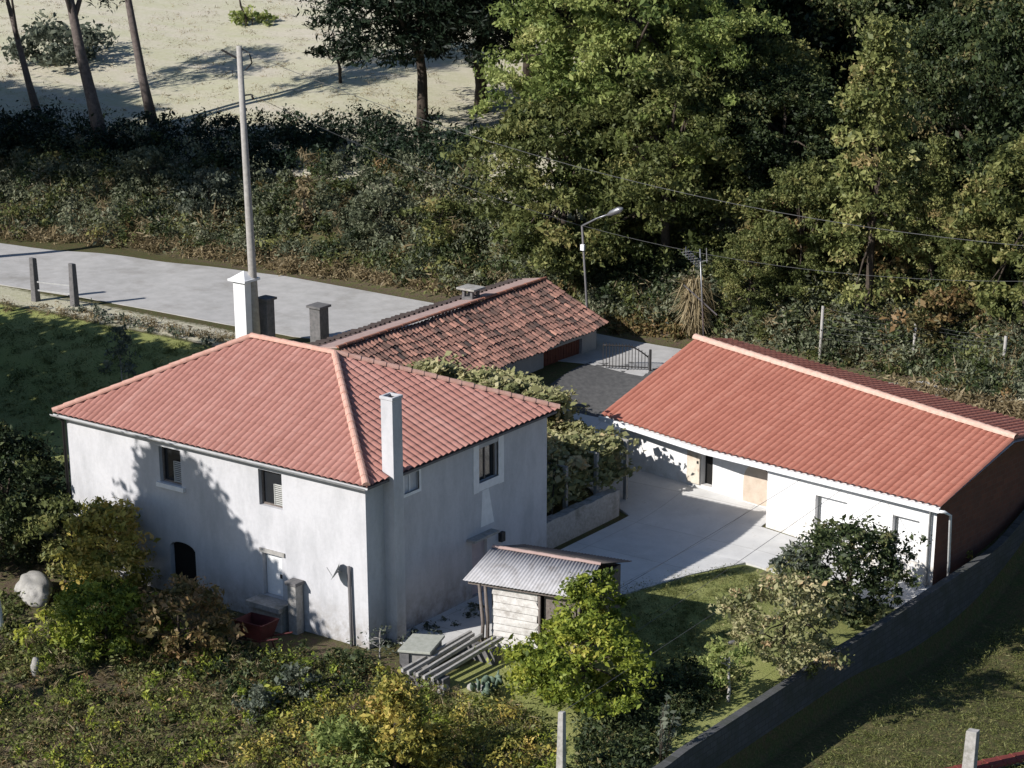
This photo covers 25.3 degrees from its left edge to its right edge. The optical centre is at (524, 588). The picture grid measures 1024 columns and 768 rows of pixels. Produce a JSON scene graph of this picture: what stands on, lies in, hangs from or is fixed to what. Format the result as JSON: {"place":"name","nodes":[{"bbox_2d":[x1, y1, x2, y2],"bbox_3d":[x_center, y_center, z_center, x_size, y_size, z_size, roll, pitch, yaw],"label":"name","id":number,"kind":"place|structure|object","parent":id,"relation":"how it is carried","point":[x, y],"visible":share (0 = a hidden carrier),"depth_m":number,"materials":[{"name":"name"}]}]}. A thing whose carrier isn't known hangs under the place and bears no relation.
{"place":"outdoors","nodes":[
{"label":"outdoors","id":0,"kind":"place"},
{"bbox_2d":[0,243,955,396],"bbox_3d":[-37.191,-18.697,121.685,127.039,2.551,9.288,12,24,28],"label":"road","id":1,"kind":"structure","parent":0,"point":[200,292],"depth_m":109.36,"materials":[{"name":"grey asphalt"}]},
{"bbox_2d":[0,0,1023,767],"bbox_3d":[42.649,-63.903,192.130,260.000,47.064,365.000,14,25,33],"label":"ground","id":2,"kind":"structure","parent":0,"point":[824,720],"depth_m":100.19,"materials":[{"name":"green plant"}]},
{"bbox_2d":[14,570,54,608],"bbox_3d":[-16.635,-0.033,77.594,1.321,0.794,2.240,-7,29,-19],"label":"boulder","id":3,"kind":"object","parent":2,"relation":"on","point":[34,586],"visible":0.96,"depth_m":77.05,"materials":[{"name":"grey stone"}]},
{"bbox_2d":[0,418,73,572],"bbox_3d":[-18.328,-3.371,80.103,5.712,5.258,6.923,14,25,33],"label":"dark tree","id":4,"kind":"object","parent":2,"relation":"on","point":[37,464],"visible":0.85,"depth_m":79.33,"materials":[{"name":"green plant"}]},
{"bbox_2d":[1,9,119,67],"bbox_3d":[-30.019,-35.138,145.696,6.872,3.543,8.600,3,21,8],"label":"field bush","id":5,"kind":"object","parent":2,"relation":"on","point":[56,55],"visible":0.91,"depth_m":145.10,"materials":[{"name":"green plant"}]},
{"bbox_2d":[1,0,124,110],"bbox_3d":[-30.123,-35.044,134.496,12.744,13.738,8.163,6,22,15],"label":"pine tree","id":6,"kind":"object","parent":2,"relation":"on","point":[32,95],"visible":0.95,"depth_m":134.91,"materials":[{"name":"brown plant"}]},
{"bbox_2d":[12,491,114,581],"bbox_3d":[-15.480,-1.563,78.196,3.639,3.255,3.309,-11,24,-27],"label":"green shrub","id":7,"kind":"object","parent":2,"relation":"on","point":[46,523],"visible":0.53,"depth_m":78.03,"materials":[{"name":"green plant"}]},
{"bbox_2d":[0,584,172,666],"bbox_3d":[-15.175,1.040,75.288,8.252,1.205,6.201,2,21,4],"label":"weeds","id":8,"kind":"object","parent":2,"relation":"on","point":[13,607],"visible":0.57,"depth_m":74.17,"materials":[{"name":"green plant"}]},
{"bbox_2d":[65,0,107,146],"bbox_3d":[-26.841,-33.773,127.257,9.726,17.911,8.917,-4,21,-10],"label":"pine tree","id":9,"kind":"object","parent":2,"relation":"on","point":[90,92],"visible":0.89,"depth_m":127.22,"materials":[{"name":"brown plant"}]},
{"bbox_2d":[9,571,188,657],"bbox_3d":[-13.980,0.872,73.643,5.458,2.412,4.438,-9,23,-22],"label":"green shrub","id":10,"kind":"object","parent":2,"relation":"on","point":[80,600],"visible":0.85,"depth_m":73.00,"materials":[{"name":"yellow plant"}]},
{"bbox_2d":[0,312,203,468],"bbox_3d":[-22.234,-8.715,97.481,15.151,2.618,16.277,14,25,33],"label":"garden grass","id":11,"kind":"structure","parent":2,"relation":"on","point":[76,359],"depth_m":100.08,"materials":[{"name":"green plant"}]},
{"bbox_2d":[49,496,161,604],"bbox_3d":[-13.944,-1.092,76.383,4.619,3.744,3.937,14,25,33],"label":"yellow shrub","id":12,"kind":"object","parent":2,"relation":"on","point":[96,560],"visible":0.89,"depth_m":75.76,"materials":[{"name":"green plant"}]},
{"bbox_2d":[0,299,235,344],"bbox_3d":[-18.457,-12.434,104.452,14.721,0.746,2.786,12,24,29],"label":"verge weeds","id":13,"kind":"object","parent":2,"relation":"on","point":[91,315],"visible":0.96,"depth_m":104.27,"materials":[{"name":"plant"}]},
{"bbox_2d":[97,325,140,380],"bbox_3d":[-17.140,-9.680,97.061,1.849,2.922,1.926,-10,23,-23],"label":"pale sapling","id":14,"kind":"object","parent":2,"relation":"on","point":[120,331],"visible":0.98,"depth_m":97.00,"materials":[{"name":"green plant"}]},
{"bbox_2d":[0,133,261,248],"bbox_3d":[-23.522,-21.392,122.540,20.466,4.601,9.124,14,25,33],"label":"dry stems","id":15,"kind":"object","parent":2,"relation":"on","point":[130,200],"visible":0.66,"depth_m":121.08,"materials":[{"name":"plant"}]},
{"bbox_2d":[0,138,273,252],"bbox_3d":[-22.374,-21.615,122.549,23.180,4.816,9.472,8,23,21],"label":"gorse","id":16,"kind":"object","parent":2,"relation":"on","point":[75,180],"visible":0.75,"depth_m":121.66,"materials":[{"name":"green plant"}]},
{"bbox_2d":[0,119,275,260],"bbox_3d":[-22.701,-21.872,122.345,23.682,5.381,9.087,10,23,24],"label":"bramble thicket","id":17,"kind":"object","parent":2,"relation":"on","point":[9,188],"visible":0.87,"depth_m":121.70,"materials":[{"name":"green plant"}]},
{"bbox_2d":[0,129,275,248],"bbox_3d":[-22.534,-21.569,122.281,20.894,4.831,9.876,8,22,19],"label":"bush","id":18,"kind":"object","parent":2,"relation":"on","point":[15,211],"visible":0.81,"depth_m":122.14,"materials":[{"name":"green plant"}]},
{"bbox_2d":[125,0,156,127],"bbox_3d":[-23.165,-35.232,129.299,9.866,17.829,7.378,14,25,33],"label":"pine tree","id":19,"kind":"object","parent":2,"relation":"on","point":[147,100],"visible":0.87,"depth_m":129.79,"materials":[{"name":"brown plant"}]},
{"bbox_2d":[115,144,175,198],"bbox_3d":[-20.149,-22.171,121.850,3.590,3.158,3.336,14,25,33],"label":"bank shrub","id":20,"kind":"object","parent":2,"relation":"on","point":[136,158],"visible":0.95,"depth_m":121.29,"materials":[{"name":"green plant"}]},
{"bbox_2d":[0,216,312,273],"bbox_3d":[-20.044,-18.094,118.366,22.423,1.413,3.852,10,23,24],"label":"dry grass","id":21,"kind":"structure","parent":2,"relation":"on","point":[148,244],"depth_m":117.79,"materials":[{"name":"plant"}]},
{"bbox_2d":[119,571,247,671],"bbox_3d":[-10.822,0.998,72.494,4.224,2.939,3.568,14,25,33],"label":"rusty shrub","id":22,"kind":"object","parent":2,"relation":"on","point":[218,624],"visible":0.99,"depth_m":72.00,"materials":[{"name":"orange plant"}]},
{"bbox_2d":[167,167,243,219],"bbox_3d":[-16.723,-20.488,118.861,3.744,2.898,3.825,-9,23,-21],"label":"bank shrub","id":23,"kind":"object","parent":2,"relation":"on","point":[198,178],"visible":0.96,"depth_m":118.25,"materials":[{"name":"green plant"}]},
{"bbox_2d":[0,0,471,123],"bbox_3d":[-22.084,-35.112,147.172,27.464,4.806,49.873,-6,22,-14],"label":"field tufts","id":24,"kind":"object","parent":2,"relation":"on","point":[199,65],"visible":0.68,"depth_m":139.84,"materials":[{"name":"plant"}]},
{"bbox_2d":[221,46,260,334],"bbox_3d":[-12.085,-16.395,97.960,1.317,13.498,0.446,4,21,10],"label":"utility pole","id":25,"kind":"object","parent":2,"relation":"on","point":[251,258],"visible":0.92,"depth_m":97.63,"materials":[{"name":"grey metal"}]},
{"bbox_2d":[227,271,259,337],"bbox_3d":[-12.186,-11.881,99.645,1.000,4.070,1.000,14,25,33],"label":"chimney","id":26,"kind":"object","parent":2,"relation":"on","point":[242,280],"depth_m":99.12,"materials":[{"name":"white paint"}]},
{"bbox_2d":[0,94,490,184],"bbox_3d":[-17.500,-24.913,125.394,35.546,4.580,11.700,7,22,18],"label":"gorse","id":27,"kind":"object","parent":2,"relation":"on","point":[286,133],"visible":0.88,"depth_m":124.51,"materials":[{"name":"green plant"}]},
{"bbox_2d":[231,683,280,725],"bbox_3d":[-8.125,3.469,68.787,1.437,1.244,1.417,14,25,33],"label":"grey shrub","id":28,"kind":"object","parent":2,"relation":"on","point":[260,695],"visible":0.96,"depth_m":68.65,"materials":[{"name":"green plant"}]},
{"bbox_2d":[234,612,292,647],"bbox_3d":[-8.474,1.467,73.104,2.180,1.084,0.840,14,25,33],"label":"wheelbarrow","id":29,"kind":"object","parent":2,"relation":"on","point":[260,628],"visible":0.77,"depth_m":72.96,"materials":[{"name":"red paint"}]},
{"bbox_2d":[0,629,554,767],"bbox_3d":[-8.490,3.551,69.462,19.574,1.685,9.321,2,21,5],"label":"dry stalks","id":30,"kind":"object","parent":2,"relation":"on","point":[103,674],"visible":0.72,"depth_m":68.67,"materials":[{"name":"plant"}]},
{"bbox_2d":[0,638,556,767],"bbox_3d":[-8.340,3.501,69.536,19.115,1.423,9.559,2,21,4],"label":"dry weeds","id":31,"kind":"object","parent":2,"relation":"on","point":[164,722],"visible":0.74,"depth_m":68.81,"materials":[{"name":"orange plant"}]},
{"bbox_2d":[0,623,569,767],"bbox_3d":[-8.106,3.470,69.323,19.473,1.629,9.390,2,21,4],"label":"weeds","id":32,"kind":"object","parent":2,"relation":"on","point":[153,760],"visible":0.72,"depth_m":68.77,"materials":[{"name":"green plant"}]},
{"bbox_2d":[0,628,572,767],"bbox_3d":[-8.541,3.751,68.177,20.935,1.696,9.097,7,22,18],"label":"tall weeds","id":33,"kind":"object","parent":2,"relation":"on","point":[146,693],"visible":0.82,"depth_m":68.65,"materials":[{"name":"green plant"}]},
{"bbox_2d":[284,578,303,634],"bbox_3d":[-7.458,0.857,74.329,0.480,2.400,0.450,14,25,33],"label":"gatepost","id":34,"kind":"object","parent":2,"relation":"on","point":[295,604],"visible":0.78,"depth_m":74.08,"materials":[{"name":"stone"}]},
{"bbox_2d":[274,661,321,702],"bbox_3d":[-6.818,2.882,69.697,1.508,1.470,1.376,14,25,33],"label":"grey shrub","id":35,"kind":"object","parent":2,"relation":"on","point":[288,675],"visible":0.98,"depth_m":69.49,"materials":[{"name":"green plant"}]},
{"bbox_2d":[49,332,559,649],"bbox_3d":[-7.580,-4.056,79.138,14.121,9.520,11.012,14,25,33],"label":"house","id":36,"kind":"structure","parent":2,"relation":"on","point":[254,472],"depth_m":75.50,"materials":[{"name":"white paint"}]},
{"bbox_2d":[156,447,184,492],"bbox_3d":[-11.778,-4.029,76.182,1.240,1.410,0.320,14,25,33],"label":"window","id":37,"kind":"structure","parent":36,"relation":"in","point":[170,457],"depth_m":76.32,"materials":[{"name":"grey wood"}]},
{"bbox_2d":[174,542,196,595],"bbox_3d":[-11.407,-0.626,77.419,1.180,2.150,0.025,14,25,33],"label":"cellar door","id":38,"kind":"structure","parent":36,"relation":"in","point":[185,558],"depth_m":77.33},
{"bbox_2d":[261,469,282,507],"bbox_3d":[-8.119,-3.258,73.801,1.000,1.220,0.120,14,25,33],"label":"window","id":39,"kind":"structure","parent":36,"relation":"in","point":[271,481],"depth_m":73.88,"materials":[{"name":"grey wood"}]},
{"bbox_2d":[473,435,503,494],"bbox_3d":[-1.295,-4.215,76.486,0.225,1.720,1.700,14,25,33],"label":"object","id":40,"kind":"structure","parent":36,"relation":"in","point":[483,458],"depth_m":76.64,"materials":[{"name":"white paint"}]},
{"bbox_2d":[306,302,330,342],"bbox_3d":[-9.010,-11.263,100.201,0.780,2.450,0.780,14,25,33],"label":"gate pillar","id":41,"kind":"structure","parent":2,"relation":"on","point":[319,320],"depth_m":99.82,"materials":[{"name":"stone"}]},
{"bbox_2d":[295,714,395,767],"bbox_3d":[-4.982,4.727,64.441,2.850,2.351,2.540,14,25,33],"label":"green shrub","id":42,"kind":"object","parent":2,"relation":"on","point":[326,737],"visible":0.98,"depth_m":63.98,"materials":[{"name":"green plant"}]},
{"bbox_2d":[346,181,408,241],"bbox_3d":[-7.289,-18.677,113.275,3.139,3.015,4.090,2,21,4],"label":"bank shrub","id":43,"kind":"object","parent":2,"relation":"on","point":[362,214],"visible":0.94,"depth_m":112.61,"materials":[{"name":"green plant"}]},
{"bbox_2d":[271,252,489,297],"bbox_3d":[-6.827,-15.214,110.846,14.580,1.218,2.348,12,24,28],"label":"dry grass","id":44,"kind":"structure","parent":2,"relation":"on","point":[338,273],"depth_m":111.71,"materials":[{"name":"plant"}]},
{"bbox_2d":[229,676,556,767],"bbox_3d":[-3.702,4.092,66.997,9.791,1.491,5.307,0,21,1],"label":"tall weeds","id":45,"kind":"object","parent":2,"relation":"on","point":[459,716],"visible":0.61,"depth_m":66.48,"materials":[{"name":"green plant"}]},
{"bbox_2d":[329,665,457,767],"bbox_3d":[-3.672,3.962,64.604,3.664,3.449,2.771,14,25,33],"label":"yellow shrub","id":46,"kind":"object","parent":2,"relation":"on","point":[396,698],"visible":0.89,"depth_m":64.12,"materials":[{"name":"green plant"}]},
{"bbox_2d":[238,136,581,295],"bbox_3d":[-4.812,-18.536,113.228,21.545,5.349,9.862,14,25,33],"label":"bramble thicket","id":47,"kind":"object","parent":2,"relation":"on","point":[345,222],"visible":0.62,"depth_m":113.61,"materials":[{"name":"green plant"}]},
{"bbox_2d":[240,139,579,294],"bbox_3d":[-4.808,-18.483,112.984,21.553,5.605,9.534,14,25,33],"label":"gorse","id":48,"kind":"object","parent":2,"relation":"on","point":[459,252],"visible":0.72,"depth_m":112.83,"materials":[{"name":"green plant"}]},
{"bbox_2d":[293,0,542,137],"bbox_3d":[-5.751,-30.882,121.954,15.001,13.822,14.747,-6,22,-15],"label":"pine tree","id":49,"kind":"object","parent":2,"relation":"on","point":[415,32],"visible":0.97,"depth_m":120.27,"materials":[{"name":"green plant"}]},
{"bbox_2d":[398,633,444,672],"bbox_3d":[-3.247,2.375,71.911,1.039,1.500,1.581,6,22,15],"label":"stone box","id":50,"kind":"object","parent":2,"relation":"on","point":[412,648],"visible":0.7,"depth_m":71.33,"materials":[{"name":"grey stone"}]},
{"bbox_2d":[253,149,591,297],"bbox_3d":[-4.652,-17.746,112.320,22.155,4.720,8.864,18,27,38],"label":"broom","id":51,"kind":"object","parent":2,"relation":"on","point":[440,256],"visible":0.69,"depth_m":112.19,"materials":[{"name":"green plant"}]},
{"bbox_2d":[276,147,584,295],"bbox_3d":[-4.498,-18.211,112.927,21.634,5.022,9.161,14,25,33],"label":"dry stems","id":52,"kind":"object","parent":2,"relation":"on","point":[305,154],"visible":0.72,"depth_m":112.89,"materials":[{"name":"plant"}]},
{"bbox_2d":[392,194,473,248],"bbox_3d":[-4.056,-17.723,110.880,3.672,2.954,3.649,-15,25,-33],"label":"bank shrub","id":53,"kind":"object","parent":2,"relation":"on","point":[426,224],"visible":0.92,"depth_m":110.63,"materials":[{"name":"green plant"}]},
{"bbox_2d":[416,721,474,767],"bbox_3d":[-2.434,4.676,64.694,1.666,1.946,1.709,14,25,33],"label":"yellow shrub","id":54,"kind":"object","parent":2,"relation":"on","point":[440,728],"visible":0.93,"depth_m":64.60,"materials":[{"name":"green plant"}]},
{"bbox_2d":[307,276,609,374],"bbox_3d":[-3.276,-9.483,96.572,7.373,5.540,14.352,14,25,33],"label":"barn","id":55,"kind":"structure","parent":2,"relation":"on","point":[545,321],"depth_m":96.03,"materials":[{"name":"tile"}]},
{"bbox_2d":[333,0,612,114],"bbox_3d":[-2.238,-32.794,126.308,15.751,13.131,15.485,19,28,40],"label":"pine tree","id":56,"kind":"object","parent":2,"relation":"on","point":[478,87],"visible":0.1,"depth_m":125.75,"materials":[{"name":"green plant"}]},
{"bbox_2d":[403,351,645,514],"bbox_3d":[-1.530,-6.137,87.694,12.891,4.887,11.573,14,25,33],"label":"grape vine","id":57,"kind":"object","parent":2,"relation":"on","point":[580,453],"visible":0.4,"depth_m":85.71,"materials":[{"name":"green plant"}]},
{"bbox_2d":[463,544,630,653],"bbox_3d":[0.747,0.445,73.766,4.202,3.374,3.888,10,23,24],"label":"hut","id":58,"kind":"object","parent":2,"relation":"on","point":[523,581],"visible":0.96,"depth_m":72.66,"materials":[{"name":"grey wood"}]},
{"bbox_2d":[437,88,657,280],"bbox_3d":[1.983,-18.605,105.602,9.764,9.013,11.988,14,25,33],"label":"chestnut tree","id":59,"kind":"object","parent":2,"relation":"on","point":[534,125],"visible":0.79,"depth_m":102.83,"materials":[{"name":"green plant"}]},
{"bbox_2d":[474,598,663,722],"bbox_3d":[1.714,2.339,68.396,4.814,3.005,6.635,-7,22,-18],"label":"lemon bush","id":60,"kind":"object","parent":2,"relation":"on","point":[541,663],"visible":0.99,"depth_m":67.85,"materials":[{"name":"green plant"}]},
{"bbox_2d":[547,488,619,548],"bbox_3d":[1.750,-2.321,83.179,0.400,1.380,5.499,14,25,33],"label":"garden wall","id":61,"kind":"structure","parent":2,"relation":"on","point":[572,521],"depth_m":83.26,"materials":[{"name":"concrete"}]},
{"bbox_2d":[545,567,640,665],"bbox_3d":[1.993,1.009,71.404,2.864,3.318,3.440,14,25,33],"label":"lemon bush","id":62,"kind":"object","parent":2,"relation":"on","point":[578,589],"visible":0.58,"depth_m":70.83,"materials":[{"name":"green plant"}]},
{"bbox_2d":[468,0,790,231],"bbox_3d":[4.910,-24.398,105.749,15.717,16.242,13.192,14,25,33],"label":"chestnut tree","id":63,"kind":"object","parent":2,"relation":"on","point":[556,53],"visible":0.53,"depth_m":102.71,"materials":[{"name":"green plant"}]},
{"bbox_2d":[598,311,691,341],"bbox_3d":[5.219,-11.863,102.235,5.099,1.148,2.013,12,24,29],"label":"dry grass","id":64,"kind":"structure","parent":2,"relation":"on","point":[622,324],"depth_m":102.05,"materials":[{"name":"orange plant"}]},
{"bbox_2d":[569,264,723,323],"bbox_3d":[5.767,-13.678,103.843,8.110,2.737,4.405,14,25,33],"label":"gorse","id":65,"kind":"object","parent":2,"relation":"on","point":[606,292],"visible":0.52,"depth_m":103.12,"materials":[{"name":"green plant"}]},
{"bbox_2d":[569,248,731,337],"bbox_3d":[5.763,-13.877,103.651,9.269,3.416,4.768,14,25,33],"label":"bramble thicket","id":66,"kind":"object","parent":2,"relation":"on","point":[602,303],"visible":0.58,"depth_m":103.08,"materials":[{"name":"green plant"}]},
{"bbox_2d":[566,643,749,767],"bbox_3d":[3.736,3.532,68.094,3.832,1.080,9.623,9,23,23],"label":"shade plants","id":67,"kind":"object","parent":2,"relation":"on","point":[685,703],"visible":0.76,"depth_m":67.48,"materials":[{"name":"green plant"}]},
{"bbox_2d":[399,412,928,644],"bbox_3d":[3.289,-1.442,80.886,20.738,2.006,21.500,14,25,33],"label":"yard","id":68,"kind":"structure","parent":2,"relation":"on","point":[665,519],"depth_m":82.70,"materials":[{"name":"concrete"}]},
{"bbox_2d":[576,49,765,276],"bbox_3d":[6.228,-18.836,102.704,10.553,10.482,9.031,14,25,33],"label":"oak tree","id":69,"kind":"object","parent":2,"relation":"on","point":[703,93],"visible":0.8,"depth_m":101.34,"materials":[{"name":"green plant"}]},
{"bbox_2d":[668,274,723,337],"bbox_3d":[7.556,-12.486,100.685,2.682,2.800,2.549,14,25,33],"label":"plume grass","id":70,"kind":"object","parent":2,"relation":"on","point":[691,314],"depth_m":100.36,"materials":[{"name":"plant"}]},
{"bbox_2d":[633,16,808,219],"bbox_3d":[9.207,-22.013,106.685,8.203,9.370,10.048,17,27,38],"label":"forest tree","id":71,"kind":"object","parent":2,"relation":"on","point":[733,73],"visible":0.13,"depth_m":104.55,"materials":[{"name":"green plant"}]},
{"bbox_2d":[697,634,755,701],"bbox_3d":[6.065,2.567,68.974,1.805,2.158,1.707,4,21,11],"label":"young tree","id":72,"kind":"object","parent":2,"relation":"on","point":[722,671],"visible":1,"depth_m":68.73,"materials":[{"name":"green plant"}]},
{"bbox_2d":[708,221,796,320],"bbox_3d":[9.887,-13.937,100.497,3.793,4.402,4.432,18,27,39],"label":"oak tree","id":73,"kind":"object","parent":2,"relation":"on","point":[732,274],"visible":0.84,"depth_m":99.69,"materials":[{"name":"green plant"}]},
{"bbox_2d":[699,61,856,236],"bbox_3d":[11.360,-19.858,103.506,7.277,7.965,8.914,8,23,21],"label":"forest tree","id":74,"kind":"object","parent":2,"relation":"on","point":[781,79],"visible":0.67,"depth_m":101.76,"materials":[{"name":"green plant"}]},
{"bbox_2d":[708,31,847,190],"bbox_3d":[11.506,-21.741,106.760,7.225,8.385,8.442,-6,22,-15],"label":"oak tree","id":75,"kind":"object","parent":2,"relation":"on","point":[790,52],"visible":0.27,"depth_m":105.06,"materials":[{"name":"green plant"}]},
{"bbox_2d":[737,191,821,281],"bbox_3d":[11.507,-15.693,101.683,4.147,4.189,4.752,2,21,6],"label":"rust shrub","id":76,"kind":"object","parent":2,"relation":"on","point":[791,251],"visible":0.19,"depth_m":100.51,"materials":[{"name":"green plant"}]},
{"bbox_2d":[706,556,865,679],"bbox_3d":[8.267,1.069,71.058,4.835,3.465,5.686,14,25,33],"label":"autumn bush","id":77,"kind":"object","parent":2,"relation":"on","point":[815,592],"visible":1,"depth_m":70.16,"materials":[{"name":"green plant"}]},
{"bbox_2d":[671,0,903,138],"bbox_3d":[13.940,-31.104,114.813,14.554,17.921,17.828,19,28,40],"label":"forest tree","id":78,"kind":"object","parent":2,"relation":"on","point":[837,70],"visible":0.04,"depth_m":111.29,"materials":[{"name":"green plant"}]},
{"bbox_2d":[767,539,838,613],"bbox_3d":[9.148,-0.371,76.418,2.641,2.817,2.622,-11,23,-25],"label":"leafy shrub","id":79,"kind":"object","parent":2,"relation":"on","point":[780,559],"visible":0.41,"depth_m":76.02,"materials":[{"name":"green plant"}]},
{"bbox_2d":[587,215,1023,320],"bbox_3d":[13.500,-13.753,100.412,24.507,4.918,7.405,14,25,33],"label":"forest understorey","id":80,"kind":"object","parent":2,"relation":"on","point":[641,268],"visible":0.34,"depth_m":103.11,"materials":[{"name":"green plant"}]},
{"bbox_2d":[734,154,883,303],"bbox_3d":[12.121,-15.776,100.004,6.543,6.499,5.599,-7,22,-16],"label":"oak tree","id":81,"kind":"object","parent":2,"relation":"on","point":[797,192],"visible":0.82,"depth_m":98.72,"materials":[{"name":"green plant"}]},
{"bbox_2d":[599,334,1023,587],"bbox_3d":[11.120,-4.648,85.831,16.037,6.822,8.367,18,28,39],"label":"house","id":82,"kind":"structure","parent":2,"relation":"on","point":[753,424],"depth_m":82.99,"materials":[{"name":"red tile"}]},
{"bbox_2d":[743,466,767,506],"bbox_3d":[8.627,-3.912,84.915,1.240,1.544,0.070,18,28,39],"label":"arched door","id":83,"kind":"structure","parent":82,"relation":"in","point":[755,480],"depth_m":84.94,"materials":[{"name":"beige wood"}]},
{"bbox_2d":[652,510,1023,767],"bbox_3d":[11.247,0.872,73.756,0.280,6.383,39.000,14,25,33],"label":"boundary wall","id":84,"kind":"structure","parent":2,"relation":"on","point":[923,616],"depth_m":73.39,"materials":[{"name":"grey concrete"}]},
{"bbox_2d":[752,0,943,170],"bbox_3d":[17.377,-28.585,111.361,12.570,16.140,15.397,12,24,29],"label":"forest tree","id":85,"kind":"object","parent":2,"relation":"on","point":[820,36],"visible":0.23,"depth_m":107.99,"materials":[{"name":"green plant"}]},
{"bbox_2d":[769,514,932,628],"bbox_3d":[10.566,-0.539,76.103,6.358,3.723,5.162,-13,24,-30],"label":"dark bush","id":86,"kind":"object","parent":2,"relation":"on","point":[848,559],"visible":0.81,"depth_m":75.38,"materials":[{"name":"green plant"}]},
{"bbox_2d":[710,265,1023,398],"bbox_3d":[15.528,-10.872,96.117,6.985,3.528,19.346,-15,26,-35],"label":"gorse","id":87,"kind":"object","parent":2,"relation":"on","point":[913,362],"visible":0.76,"depth_m":96.49,"materials":[{"name":"green plant"}]},
{"bbox_2d":[713,263,1023,404],"bbox_3d":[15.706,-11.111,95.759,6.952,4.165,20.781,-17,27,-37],"label":"bramble thicket","id":88,"kind":"object","parent":2,"relation":"on","point":[1018,385],"visible":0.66,"depth_m":97.17,"materials":[{"name":"green plant"}]},
{"bbox_2d":[713,281,1023,387],"bbox_3d":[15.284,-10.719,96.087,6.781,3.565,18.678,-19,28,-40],"label":"dry stems","id":89,"kind":"object","parent":2,"relation":"on","point":[831,311],"visible":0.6,"depth_m":96.45,"materials":[{"name":"plant"}]},
{"bbox_2d":[714,269,1023,395],"bbox_3d":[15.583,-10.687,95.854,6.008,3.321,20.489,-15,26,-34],"label":"broom","id":90,"kind":"object","parent":2,"relation":"on","point":[981,364],"visible":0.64,"depth_m":95.58,"materials":[{"name":"green plant"}]},
{"bbox_2d":[807,11,937,322],"bbox_3d":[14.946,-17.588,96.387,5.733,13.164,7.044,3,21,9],"label":"conical tree","id":91,"kind":"object","parent":2,"relation":"on","point":[879,60],"visible":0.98,"depth_m":95.60,"materials":[{"name":"green plant"}]},
{"bbox_2d":[786,0,990,169],"bbox_3d":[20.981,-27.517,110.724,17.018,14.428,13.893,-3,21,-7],"label":"forest tree","id":92,"kind":"object","parent":2,"relation":"on","point":[846,23],"visible":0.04,"depth_m":108.80,"materials":[{"name":"green plant"}]},
{"bbox_2d":[847,224,940,297],"bbox_3d":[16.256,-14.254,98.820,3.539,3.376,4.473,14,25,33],"label":"rust shrub","id":93,"kind":"object","parent":2,"relation":"on","point":[896,260],"visible":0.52,"depth_m":97.99,"materials":[{"name":"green plant"}]},
{"bbox_2d":[796,599,1023,767],"bbox_3d":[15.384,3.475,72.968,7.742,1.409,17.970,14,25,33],"label":"field grass","id":94,"kind":"structure","parent":2,"relation":"on","point":[992,707],"depth_m":71.55,"materials":[{"name":"green plant"}]},
{"bbox_2d":[837,17,1023,218],"bbox_3d":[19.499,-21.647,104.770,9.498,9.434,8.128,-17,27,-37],"label":"oak tree","id":95,"kind":"object","parent":2,"relation":"on","point":[925,140],"visible":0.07,"depth_m":103.10,"materials":[{"name":"green plant"}]},
{"bbox_2d":[897,133,965,292],"bbox_3d":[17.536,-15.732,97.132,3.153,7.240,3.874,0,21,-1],"label":"conical tree","id":96,"kind":"object","parent":2,"relation":"on","point":[939,159],"visible":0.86,"depth_m":96.48,"materials":[{"name":"green plant"}]},
{"bbox_2d":[877,284,999,352],"bbox_3d":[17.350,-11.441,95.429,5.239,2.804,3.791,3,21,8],"label":"rust shrub","id":97,"kind":"object","parent":2,"relation":"on","point":[932,301],"visible":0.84,"depth_m":94.54,"materials":[{"name":"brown plant"}]},
{"bbox_2d":[858,4,1023,231],"bbox_3d":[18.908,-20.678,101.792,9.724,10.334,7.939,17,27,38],"label":"forest tree","id":98,"kind":"object","parent":2,"relation":"on","point":[921,53],"visible":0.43,"depth_m":100.06,"materials":[{"name":"green plant"}]},
{"bbox_2d":[877,372,1023,420],"bbox_3d":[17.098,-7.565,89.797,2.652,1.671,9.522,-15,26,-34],"label":"dry grass","id":99,"kind":"structure","parent":2,"relation":"on","point":[1007,406],"depth_m":89.00,"materials":[{"name":"plant"}]},
{"bbox_2d":[881,0,1023,207],"bbox_3d":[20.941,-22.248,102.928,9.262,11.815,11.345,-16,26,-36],"label":"forest tree","id":100,"kind":"object","parent":2,"relation":"on","point":[940,119],"visible":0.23,"depth_m":101.42,"materials":[{"name":"green plant"}]},
{"bbox_2d":[925,204,1023,297],"bbox_3d":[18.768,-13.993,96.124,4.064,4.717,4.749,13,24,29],"label":"oak tree","id":101,"kind":"object","parent":2,"relation":"on","point":[946,259],"visible":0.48,"depth_m":95.15,"materials":[{"name":"green plant"}]},
{"bbox_2d":[937,133,1023,327],"bbox_3d":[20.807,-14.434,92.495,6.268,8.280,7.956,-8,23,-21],"label":"rounded tree","id":102,"kind":"object","parent":2,"relation":"on","point":[988,298],"visible":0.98,"depth_m":92.73,"materials":[{"name":"green plant"}]},
{"bbox_2d":[948,0,1023,232],"bbox_3d":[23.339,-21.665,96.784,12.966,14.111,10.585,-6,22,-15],"label":"forest tree","id":103,"kind":"object","parent":2,"relation":"on","point":[999,41],"visible":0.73,"depth_m":95.55,"materials":[{"name":"green plant"}]},
{"bbox_2d":[548,362,657,416],"bbox_3d":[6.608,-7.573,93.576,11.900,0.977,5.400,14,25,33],"label":"driveway","id":104,"kind":"structure","parent":0,"point":[600,389],"depth_m":95.58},
{"bbox_2d":[620,563,768,662],"bbox_3d":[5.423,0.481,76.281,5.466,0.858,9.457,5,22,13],"label":"lawn grass","id":105,"kind":"structure","parent":0,"point":[686,613],"depth_m":76.18,"materials":[{"name":"green plant"}]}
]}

